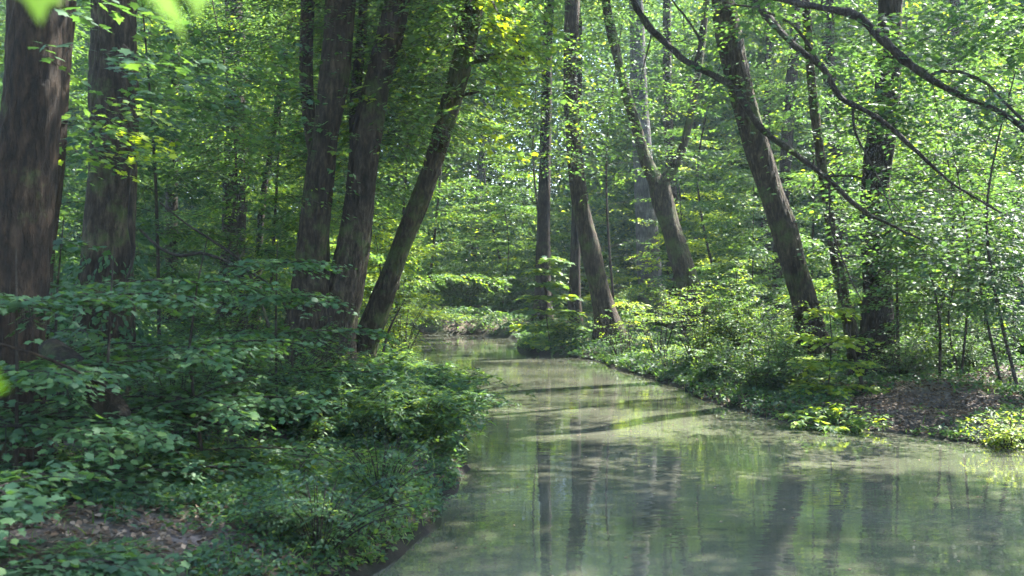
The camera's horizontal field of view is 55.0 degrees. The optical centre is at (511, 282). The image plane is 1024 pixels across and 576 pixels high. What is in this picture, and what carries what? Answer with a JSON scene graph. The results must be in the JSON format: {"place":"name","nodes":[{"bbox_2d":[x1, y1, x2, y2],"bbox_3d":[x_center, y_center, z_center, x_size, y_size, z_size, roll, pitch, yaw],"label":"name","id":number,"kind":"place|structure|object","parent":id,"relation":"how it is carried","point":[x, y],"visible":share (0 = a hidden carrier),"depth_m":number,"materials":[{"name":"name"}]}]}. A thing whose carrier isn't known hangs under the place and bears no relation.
{"place":"outdoors","nodes":[
{"label":"outdoors","id":0,"kind":"place"},
{"bbox_2d":[24,0,208,38],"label":"hanging twig","id":1,"kind":"object","parent":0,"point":[39,8],"visible":1,"depth_m":0.71,"materials":[{"name":"green plant"}]},
{"bbox_2d":[0,284,1023,575],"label":"ground","id":2,"kind":"structure","parent":0,"point":[400,544],"depth_m":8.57,"materials":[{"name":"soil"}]},
{"bbox_2d":[45,0,76,411],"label":"tree","id":3,"kind":"object","parent":2,"relation":"on","point":[69,38],"visible":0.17,"depth_m":9.48,"materials":[{"name":"brown plant"}]},
{"bbox_2d":[32,215,136,449],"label":"sapling","id":4,"kind":"object","parent":2,"relation":"on","point":[59,245],"visible":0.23,"depth_m":8.34,"materials":[{"name":"green plant"}]},
{"bbox_2d":[0,0,169,333],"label":"young tree","id":5,"kind":"object","parent":2,"relation":"on","point":[1,79],"visible":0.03,"depth_m":21.98,"materials":[{"name":"green plant"}]},
{"bbox_2d":[38,338,131,419],"bbox_3d":[-2.970,0.704,6.850,1.159,0.597,0.222,0,0,38],"label":"fallen log","id":6,"kind":"object","parent":2,"relation":"on","point":[60,350],"visible":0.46,"depth_m":6.67,"materials":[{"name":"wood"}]},
{"bbox_2d":[0,452,195,575],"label":"sapling","id":7,"kind":"object","parent":2,"relation":"on","point":[13,492],"visible":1,"depth_m":4.68,"materials":[{"name":"green plant"}]},
{"bbox_2d":[0,249,207,505],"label":"sapling","id":8,"kind":"object","parent":2,"relation":"on","point":[71,380],"visible":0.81,"depth_m":6.15,"materials":[{"name":"green plant"}]},
{"bbox_2d":[0,7,207,341],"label":"young tree","id":9,"kind":"object","parent":2,"relation":"on","point":[84,98],"visible":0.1,"depth_m":18.17,"materials":[{"name":"green plant"}]},
{"bbox_2d":[43,535,165,557],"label":"fern","id":10,"kind":"object","parent":2,"relation":"on","point":[79,545],"visible":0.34,"depth_m":5.16,"materials":[{"name":"green plant"}]},
{"bbox_2d":[103,164,135,356],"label":"bent stem","id":11,"kind":"object","parent":2,"relation":"on","point":[130,226],"visible":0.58,"depth_m":9.38,"materials":[{"name":"brown plant"}]},
{"bbox_2d":[0,0,246,468],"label":"tree","id":12,"kind":"object","parent":2,"relation":"on","point":[30,112],"visible":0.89,"depth_m":7.42,"materials":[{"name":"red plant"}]},
{"bbox_2d":[52,0,219,330],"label":"young tree","id":13,"kind":"object","parent":2,"relation":"on","point":[79,230],"visible":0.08,"depth_m":26.90,"materials":[{"name":"green plant"}]},
{"bbox_2d":[0,245,300,512],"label":"sapling","id":14,"kind":"object","parent":2,"relation":"on","point":[157,434],"visible":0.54,"depth_m":6.73,"materials":[{"name":"green plant"}]},
{"bbox_2d":[0,235,353,468],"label":"sapling","id":15,"kind":"object","parent":2,"relation":"on","point":[212,352],"visible":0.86,"depth_m":7.39,"materials":[{"name":"green plant"}]},
{"bbox_2d":[74,2,290,321],"bbox_3d":[-11.247,-8.335,32.772,7.958,20.024,9.120,0,0,-34],"label":"tree","id":16,"kind":"object","parent":2,"relation":"on","point":[173,205],"visible":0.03,"depth_m":32.84,"materials":[{"name":"green plant"}]},
{"bbox_2d":[46,0,327,402],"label":"tree","id":17,"kind":"object","parent":2,"relation":"on","point":[111,124],"visible":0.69,"depth_m":11.25,"materials":[{"name":"brown plant"}]},
{"bbox_2d":[49,0,332,364],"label":"young tree","id":18,"kind":"object","parent":2,"relation":"on","point":[173,233],"visible":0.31,"depth_m":15.17,"materials":[{"name":"green plant"}]},
{"bbox_2d":[71,0,315,329],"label":"tree","id":19,"kind":"object","parent":2,"relation":"on","point":[241,216],"visible":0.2,"depth_m":26.79,"materials":[{"name":"green plant"}]},
{"bbox_2d":[120,330,296,452],"bbox_3d":[-2.893,1.010,8.397,1.302,1.205,1.684,0,0,43],"label":"shrub","id":20,"kind":"object","parent":2,"relation":"on","point":[159,393],"visible":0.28,"depth_m":8.34,"materials":[{"name":"green plant"}]},
{"bbox_2d":[145,292,286,361],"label":"shrub","id":21,"kind":"object","parent":2,"relation":"on","point":[224,319],"visible":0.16,"depth_m":15.09,"materials":[{"name":"green plant"}]},
{"bbox_2d":[160,202,272,361],"bbox_3d":[-3.441,-0.007,11.464,1.362,1.872,0.089,0,0,6],"label":"dead branch","id":22,"kind":"object","parent":2,"relation":"on","point":[236,257],"visible":0.64,"depth_m":11.46,"materials":[{"name":"brown plant"}]},
{"bbox_2d":[139,229,293,367],"bbox_3d":[-3.125,0.154,10.345,1.744,1.463,0.082,0,0,12],"label":"dead branch","id":23,"kind":"object","parent":2,"relation":"on","point":[186,254],"visible":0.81,"depth_m":10.37,"materials":[{"name":"brown plant"}]},
{"bbox_2d":[58,0,404,350],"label":"young tree","id":24,"kind":"object","parent":2,"relation":"on","point":[271,231],"visible":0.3,"depth_m":18.93,"materials":[{"name":"green plant"}]},
{"bbox_2d":[156,316,326,424],"bbox_3d":[-2.823,0.958,9.847,1.563,1.296,1.753,0,0,-39],"label":"shrub","id":25,"kind":"object","parent":2,"relation":"on","point":[247,362],"visible":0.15,"depth_m":9.75,"materials":[{"name":"green plant"}]},
{"bbox_2d":[135,1,372,322],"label":"young tree","id":26,"kind":"object","parent":2,"relation":"on","point":[246,200],"visible":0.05,"depth_m":30.80,"materials":[{"name":"green plant"}]},
{"bbox_2d":[118,240,418,427],"bbox_3d":[-2.345,0.591,9.304,2.882,2.000,2.683,0,0,0],"label":"sapling","id":27,"kind":"object","parent":2,"relation":"on","point":[308,298],"visible":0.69,"depth_m":9.35,"materials":[{"name":"green plant"}]},
{"bbox_2d":[136,0,418,334],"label":"young tree","id":28,"kind":"object","parent":2,"relation":"on","point":[285,280],"visible":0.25,"depth_m":20.48,"materials":[{"name":"green plant"}]},
{"bbox_2d":[138,0,443,330],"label":"tree","id":29,"kind":"object","parent":2,"relation":"on","point":[264,187],"visible":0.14,"depth_m":23.93,"materials":[{"name":"green plant"}]},
{"bbox_2d":[64,0,526,229],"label":"tree","id":30,"kind":"object","parent":2,"relation":"on","point":[307,58],"visible":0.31,"depth_m":15.69,"materials":[{"name":"green plant"}]},
{"bbox_2d":[233,326,358,394],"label":"shrub","id":31,"kind":"object","parent":2,"relation":"on","point":[284,369],"visible":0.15,"depth_m":12.37,"materials":[{"name":"green plant"}]},
{"bbox_2d":[201,9,401,321],"bbox_3d":[-7.365,-3.621,34.355,7.175,12.559,9.229,0,0,-28],"label":"young tree","id":32,"kind":"object","parent":2,"relation":"on","point":[289,185],"visible":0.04,"depth_m":33.65,"materials":[{"name":"green plant"}]},
{"bbox_2d":[262,444,353,495],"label":"shrub","id":33,"kind":"object","parent":2,"relation":"on","point":[315,455],"visible":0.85,"depth_m":6.77,"materials":[{"name":"green plant"}]},
{"bbox_2d":[256,312,359,382],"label":"shrub","id":34,"kind":"object","parent":2,"relation":"on","point":[323,355],"visible":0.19,"depth_m":13.99,"materials":[{"name":"green plant"}]},
{"bbox_2d":[137,0,528,262],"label":"tree","id":35,"kind":"object","parent":2,"relation":"on","point":[356,64],"visible":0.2,"depth_m":17.11,"materials":[{"name":"green plant"}]},
{"bbox_2d":[205,469,464,569],"bbox_3d":[-1.108,1.483,5.948,1.229,0.699,1.226,0,0,29],"label":"shrub","id":36,"kind":"object","parent":2,"relation":"on","point":[289,513],"visible":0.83,"depth_m":5.92,"materials":[{"name":"green plant"}]},
{"bbox_2d":[231,369,440,442],"bbox_3d":[-1.616,1.288,9.253,2.125,0.964,1.939,0,0,0],"label":"shrub","id":37,"kind":"object","parent":2,"relation":"on","point":[324,419],"visible":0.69,"depth_m":8.90,"materials":[{"name":"green plant"}]},
{"bbox_2d":[140,0,568,368],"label":"tree","id":38,"kind":"object","parent":2,"relation":"on","point":[314,213],"visible":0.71,"depth_m":14.84,"materials":[{"name":"green plant"}]},
{"bbox_2d":[143,0,568,370],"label":"tree","id":39,"kind":"object","parent":2,"relation":"on","point":[353,245],"visible":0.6,"depth_m":15.03,"materials":[{"name":"green plant"}]},
{"bbox_2d":[270,342,481,392],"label":"shrub","id":40,"kind":"object","parent":2,"relation":"on","point":[408,363],"visible":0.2,"depth_m":13.21,"materials":[{"name":"green plant"}]},
{"bbox_2d":[299,418,464,500],"bbox_3d":[-0.932,1.349,7.138,1.233,0.717,1.329,0,0,0],"label":"shrub","id":41,"kind":"object","parent":2,"relation":"on","point":[366,476],"visible":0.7,"depth_m":7.11,"materials":[{"name":"green plant"}]},
{"bbox_2d":[340,482,439,538],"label":"shrub","id":42,"kind":"object","parent":2,"relation":"on","point":[391,490],"visible":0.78,"depth_m":6.39,"materials":[{"name":"green plant"}]},
{"bbox_2d":[330,211,464,354],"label":"young tree","id":43,"kind":"object","parent":2,"relation":"on","point":[374,278],"visible":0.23,"depth_m":21.83,"materials":[{"name":"green plant"}]},
{"bbox_2d":[330,196,470,334],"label":"young tree","id":44,"kind":"object","parent":2,"relation":"on","point":[415,302],"visible":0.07,"depth_m":33.08,"materials":[{"name":"green plant"}]},
{"bbox_2d":[287,12,520,337],"bbox_3d":[-3.073,-2.937,28.958,6.850,10.704,6.428,0,0,0],"label":"young tree","id":45,"kind":"object","parent":2,"relation":"on","point":[456,277],"visible":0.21,"depth_m":29.02,"materials":[{"name":"green plant"}]},
{"bbox_2d":[358,275,451,353],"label":"shrub","id":46,"kind":"object","parent":2,"relation":"on","point":[406,329],"visible":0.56,"depth_m":19.32,"materials":[{"name":"green plant"}]},
{"bbox_2d":[322,374,509,463],"bbox_3d":[-0.916,1.390,9.270,1.815,1.043,1.813,0,0,0],"label":"shrub","id":47,"kind":"object","parent":2,"relation":"on","point":[455,412],"visible":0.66,"depth_m":8.93,"materials":[{"name":"green plant"}]},
{"bbox_2d":[224,0,648,364],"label":"tree","id":48,"kind":"object","parent":2,"relation":"on","point":[376,312],"visible":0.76,"depth_m":16.03,"materials":[{"name":"green plant"}]},
{"bbox_2d":[344,364,536,426],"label":"shrub","id":49,"kind":"object","parent":2,"relation":"on","point":[453,382],"visible":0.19,"depth_m":11.57,"materials":[{"name":"green plant"}]},
{"bbox_2d":[375,114,526,300],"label":"young tree","id":50,"kind":"object","parent":2,"relation":"on","point":[441,201],"visible":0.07,"depth_m":45.16,"materials":[{"name":"green plant"}]},
{"bbox_2d":[367,4,537,303],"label":"young tree","id":51,"kind":"object","parent":2,"relation":"on","point":[446,218],"visible":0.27,"depth_m":38.61,"materials":[{"name":"green plant"}]},
{"bbox_2d":[431,266,496,304],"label":"shrub","id":52,"kind":"object","parent":2,"relation":"on","point":[462,285],"visible":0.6,"depth_m":38.95,"materials":[{"name":"green plant"}]},
{"bbox_2d":[416,183,569,311],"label":"young tree","id":53,"kind":"object","parent":2,"relation":"on","point":[509,209],"visible":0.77,"depth_m":36.98,"materials":[{"name":"green plant"}]},
{"bbox_2d":[449,0,542,300],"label":"tree","id":54,"kind":"object","parent":2,"relation":"on","point":[479,176],"visible":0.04,"depth_m":51.85,"materials":[{"name":"brown plant"}]},
{"bbox_2d":[476,268,534,307],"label":"shrub","id":55,"kind":"object","parent":2,"relation":"on","point":[515,293],"visible":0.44,"depth_m":38.20,"materials":[{"name":"green plant"}]},
{"bbox_2d":[402,13,620,308],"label":"young tree","id":56,"kind":"object","parent":2,"relation":"on","point":[560,292],"visible":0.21,"depth_m":41.95,"materials":[{"name":"green plant"}]},
{"bbox_2d":[0,297,1023,575],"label":"ground cover","id":57,"kind":"object","parent":2,"relation":"on","point":[198,493],"visible":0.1,"depth_m":8.20,"materials":[{"name":"green plant"}]},
{"bbox_2d":[0,0,1023,355],"bbox_3d":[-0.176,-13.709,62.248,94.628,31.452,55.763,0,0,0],"label":"woodland","id":58,"kind":"object","parent":2,"relation":"on","point":[558,168],"visible":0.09,"depth_m":48.31,"materials":[{"name":"green plant"}]},
{"bbox_2d":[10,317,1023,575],"bbox_3d":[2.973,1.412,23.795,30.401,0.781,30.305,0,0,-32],"label":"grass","id":59,"kind":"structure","parent":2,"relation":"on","point":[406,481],"depth_m":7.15,"materials":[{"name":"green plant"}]},
{"bbox_2d":[451,0,603,321],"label":"tree","id":60,"kind":"object","parent":2,"relation":"on","point":[543,245],"visible":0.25,"depth_m":33.82,"materials":[{"name":"brown plant"}]},
{"bbox_2d":[52,153,1023,317],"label":"undergrowth","id":61,"kind":"object","parent":2,"relation":"on","point":[561,225],"visible":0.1,"depth_m":42.70,"materials":[{"name":"green plant"}]},
{"bbox_2d":[454,10,636,308],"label":"young tree","id":62,"kind":"object","parent":2,"relation":"on","point":[533,209],"visible":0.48,"depth_m":37.60,"materials":[{"name":"green plant"}]},
{"bbox_2d":[507,250,591,350],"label":"maple sapling","id":63,"kind":"object","parent":2,"relation":"on","point":[538,328],"visible":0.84,"depth_m":24.93,"materials":[{"name":"green plant"}]},
{"bbox_2d":[453,0,696,323],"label":"tree","id":64,"kind":"object","parent":2,"relation":"on","point":[574,280],"visible":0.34,"depth_m":30.87,"materials":[{"name":"green plant"}]},
{"bbox_2d":[436,0,728,343],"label":"tree","id":65,"kind":"object","parent":2,"relation":"on","point":[602,300],"visible":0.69,"depth_m":24.65,"materials":[{"name":"green plant"}]},
{"bbox_2d":[516,4,710,322],"bbox_3d":[3.452,-3.846,33.113,6.648,11.005,6.410,0,0,0],"label":"young tree","id":66,"kind":"object","parent":2,"relation":"on","point":[607,212],"visible":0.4,"depth_m":32.96,"materials":[{"name":"green plant"}]},
{"bbox_2d":[516,0,713,316],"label":"tree","id":67,"kind":"object","parent":2,"relation":"on","point":[641,192],"visible":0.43,"depth_m":35.73,"materials":[{"name":"brown plant"}]},
{"bbox_2d":[587,309,654,358],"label":"shrub","id":68,"kind":"object","parent":2,"relation":"on","point":[621,347],"visible":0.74,"depth_m":21.69,"materials":[{"name":"green plant"}]},
{"bbox_2d":[605,281,707,359],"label":"shrub","id":69,"kind":"object","parent":2,"relation":"on","point":[642,320],"visible":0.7,"depth_m":20.44,"materials":[{"name":"green plant"}]},
{"bbox_2d":[601,0,714,335],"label":"tree","id":70,"kind":"object","parent":2,"relation":"on","point":[676,244],"visible":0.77,"depth_m":27.36,"materials":[{"name":"brown plant"}]},
{"bbox_2d":[613,277,711,328],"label":"shrub","id":71,"kind":"object","parent":2,"relation":"on","point":[649,303],"visible":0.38,"depth_m":30.86,"materials":[{"name":"green plant"}]},
{"bbox_2d":[609,0,738,305],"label":"tree","id":72,"kind":"object","parent":2,"relation":"on","point":[666,62],"visible":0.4,"depth_m":39.88,"materials":[{"name":"green plant"}]},
{"bbox_2d":[583,109,771,319],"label":"young tree","id":73,"kind":"object","parent":2,"relation":"on","point":[693,249],"visible":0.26,"depth_m":33.77,"materials":[{"name":"green plant"}]},
{"bbox_2d":[637,262,764,365],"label":"shrub","id":74,"kind":"object","parent":2,"relation":"on","point":[704,335],"visible":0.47,"depth_m":19.01,"materials":[{"name":"green plant"}]},
{"bbox_2d":[612,26,791,308],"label":"young tree","id":75,"kind":"object","parent":2,"relation":"on","point":[690,143],"visible":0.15,"depth_m":43.69,"materials":[{"name":"green plant"}]},
{"bbox_2d":[663,334,773,381],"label":"shrub","id":76,"kind":"object","parent":2,"relation":"on","point":[707,373],"visible":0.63,"depth_m":16.46,"materials":[{"name":"green plant"}]},
{"bbox_2d":[619,16,834,318],"bbox_3d":[6.934,-3.360,30.960,7.323,10.013,6.448,0,0,0],"label":"young tree","id":77,"kind":"object","parent":2,"relation":"on","point":[700,206],"visible":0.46,"depth_m":30.87,"materials":[{"name":"green plant"}]},
{"bbox_2d":[678,259,805,358],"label":"shrub","id":78,"kind":"object","parent":2,"relation":"on","point":[731,335],"visible":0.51,"depth_m":18.10,"materials":[{"name":"green plant"}]},
{"bbox_2d":[670,168,855,342],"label":"young tree","id":79,"kind":"object","parent":2,"relation":"on","point":[739,197],"visible":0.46,"depth_m":24.72,"materials":[{"name":"green plant"}]},
{"bbox_2d":[677,0,850,310],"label":"tree","id":80,"kind":"object","parent":2,"relation":"on","point":[766,61],"visible":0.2,"depth_m":41.89,"materials":[{"name":"green plant"}]},
{"bbox_2d":[698,338,831,394],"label":"shrub","id":81,"kind":"object","parent":2,"relation":"on","point":[771,375],"visible":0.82,"depth_m":14.87,"materials":[{"name":"green plant"}]},
{"bbox_2d":[693,21,861,304],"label":"young tree","id":82,"kind":"object","parent":2,"relation":"on","point":[740,166],"visible":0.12,"depth_m":43.73,"materials":[{"name":"green plant"}]},
{"bbox_2d":[714,284,845,368],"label":"shrub","id":83,"kind":"object","parent":2,"relation":"on","point":[796,346],"visible":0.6,"depth_m":16.88,"materials":[{"name":"green plant"}]},
{"bbox_2d":[538,0,1023,357],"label":"tree","id":84,"kind":"object","parent":2,"relation":"on","point":[753,131],"visible":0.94,"depth_m":12.76,"materials":[{"name":"green plant"}]},
{"bbox_2d":[697,0,877,322],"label":"tree","id":85,"kind":"object","parent":2,"relation":"on","point":[791,70],"visible":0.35,"depth_m":32.88,"materials":[{"name":"green plant"}]},
{"bbox_2d":[600,0,1023,359],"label":"tree","id":86,"kind":"object","parent":2,"relation":"on","point":[819,144],"visible":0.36,"depth_m":17.47,"materials":[{"name":"green plant"}]},
{"bbox_2d":[689,28,945,332],"bbox_3d":[7.838,-2.499,25.963,6.315,8.658,6.804,0,0,0],"label":"young tree","id":87,"kind":"object","parent":2,"relation":"on","point":[747,184],"visible":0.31,"depth_m":25.78,"materials":[{"name":"green plant"}]},
{"bbox_2d":[770,402,893,433],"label":"broad leaved plant","id":88,"kind":"object","parent":2,"relation":"on","point":[819,421],"visible":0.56,"depth_m":12.06,"materials":[{"name":"green plant"}]},
{"bbox_2d":[776,292,890,399],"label":"maple sapling","id":89,"kind":"object","parent":2,"relation":"on","point":[814,363],"visible":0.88,"depth_m":14.05,"materials":[{"name":"green plant"}]},
{"bbox_2d":[650,0,1023,377],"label":"tree","id":90,"kind":"object","parent":2,"relation":"on","point":[874,318],"visible":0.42,"depth_m":16.35,"materials":[{"name":"green plant"}]},
{"bbox_2d":[820,213,870,390],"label":"thin stem","id":91,"kind":"object","parent":2,"relation":"on","point":[841,304],"visible":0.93,"depth_m":14.20,"materials":[{"name":"brown plant"}]},
{"bbox_2d":[750,0,941,321],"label":"tree","id":92,"kind":"object","parent":2,"relation":"on","point":[833,149],"visible":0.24,"depth_m":33.82,"materials":[{"name":"green plant"}]},
{"bbox_2d":[770,58,1015,341],"bbox_3d":[7.664,-1.578,20.961,5.350,6.609,4.916,0,0,-38],"label":"young tree","id":93,"kind":"object","parent":2,"relation":"on","point":[812,263],"visible":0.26,"depth_m":20.96,"materials":[{"name":"green plant"}]},
{"bbox_2d":[788,0,997,309],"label":"young tree","id":94,"kind":"object","parent":2,"relation":"on","point":[911,30],"visible":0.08,"depth_m":36.65,"materials":[{"name":"green plant"}]},
{"bbox_2d":[785,71,1023,352],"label":"young tree","id":95,"kind":"object","parent":2,"relation":"on","point":[972,129],"visible":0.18,"depth_m":18.98,"materials":[{"name":"green plant"}]},
{"bbox_2d":[855,325,962,377],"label":"shrub","id":96,"kind":"object","parent":2,"relation":"on","point":[908,366],"visible":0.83,"depth_m":15.50,"materials":[{"name":"green plant"}]},
{"bbox_2d":[828,57,1023,388],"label":"young tree","id":97,"kind":"object","parent":2,"relation":"on","point":[1010,270],"visible":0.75,"depth_m":13.66,"materials":[{"name":"green plant"}]},
{"bbox_2d":[835,143,1023,376],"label":"young tree","id":98,"kind":"object","parent":2,"relation":"on","point":[972,306],"visible":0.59,"depth_m":14.94,"materials":[{"name":"green plant"}]},
{"bbox_2d":[841,0,1018,316],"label":"tree","id":99,"kind":"object","parent":2,"relation":"on","point":[948,30],"visible":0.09,"depth_m":37.85,"materials":[{"name":"green plant"}]},
{"bbox_2d":[851,0,1023,320],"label":"young tree","id":100,"kind":"object","parent":2,"relation":"on","point":[962,148],"visible":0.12,"depth_m":33.28,"materials":[{"name":"green plant"}]},
{"bbox_2d":[893,268,987,349],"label":"shrub","id":101,"kind":"object","parent":2,"relation":"on","point":[934,320],"visible":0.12,"depth_m":19.89,"materials":[{"name":"green plant"}]},
{"bbox_2d":[900,316,1023,372],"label":"shrub","id":102,"kind":"object","parent":2,"relation":"on","point":[970,349],"visible":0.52,"depth_m":16.32,"materials":[{"name":"green plant"}]},
{"bbox_2d":[911,0,1023,318],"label":"young tree","id":103,"kind":"object","parent":2,"relation":"on","point":[1021,182],"visible":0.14,"depth_m":28.61,"materials":[{"name":"green plant"}]},
{"bbox_2d":[950,308,1023,357],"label":"shrub","id":104,"kind":"object","parent":2,"relation":"on","point":[1020,350],"visible":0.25,"depth_m":17.87,"materials":[{"name":"green plant"}]},
{"bbox_2d":[960,409,1023,450],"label":"broad leaved plant","id":105,"kind":"object","parent":2,"relation":"on","point":[1006,438],"visible":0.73,"depth_m":10.64,"materials":[{"name":"green plant"}]},
{"bbox_2d":[371,334,1023,575],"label":"water","id":106,"kind":"structure","parent":0,"point":[877,503],"depth_m":8.44,"materials":[{"name":"green liquid"}]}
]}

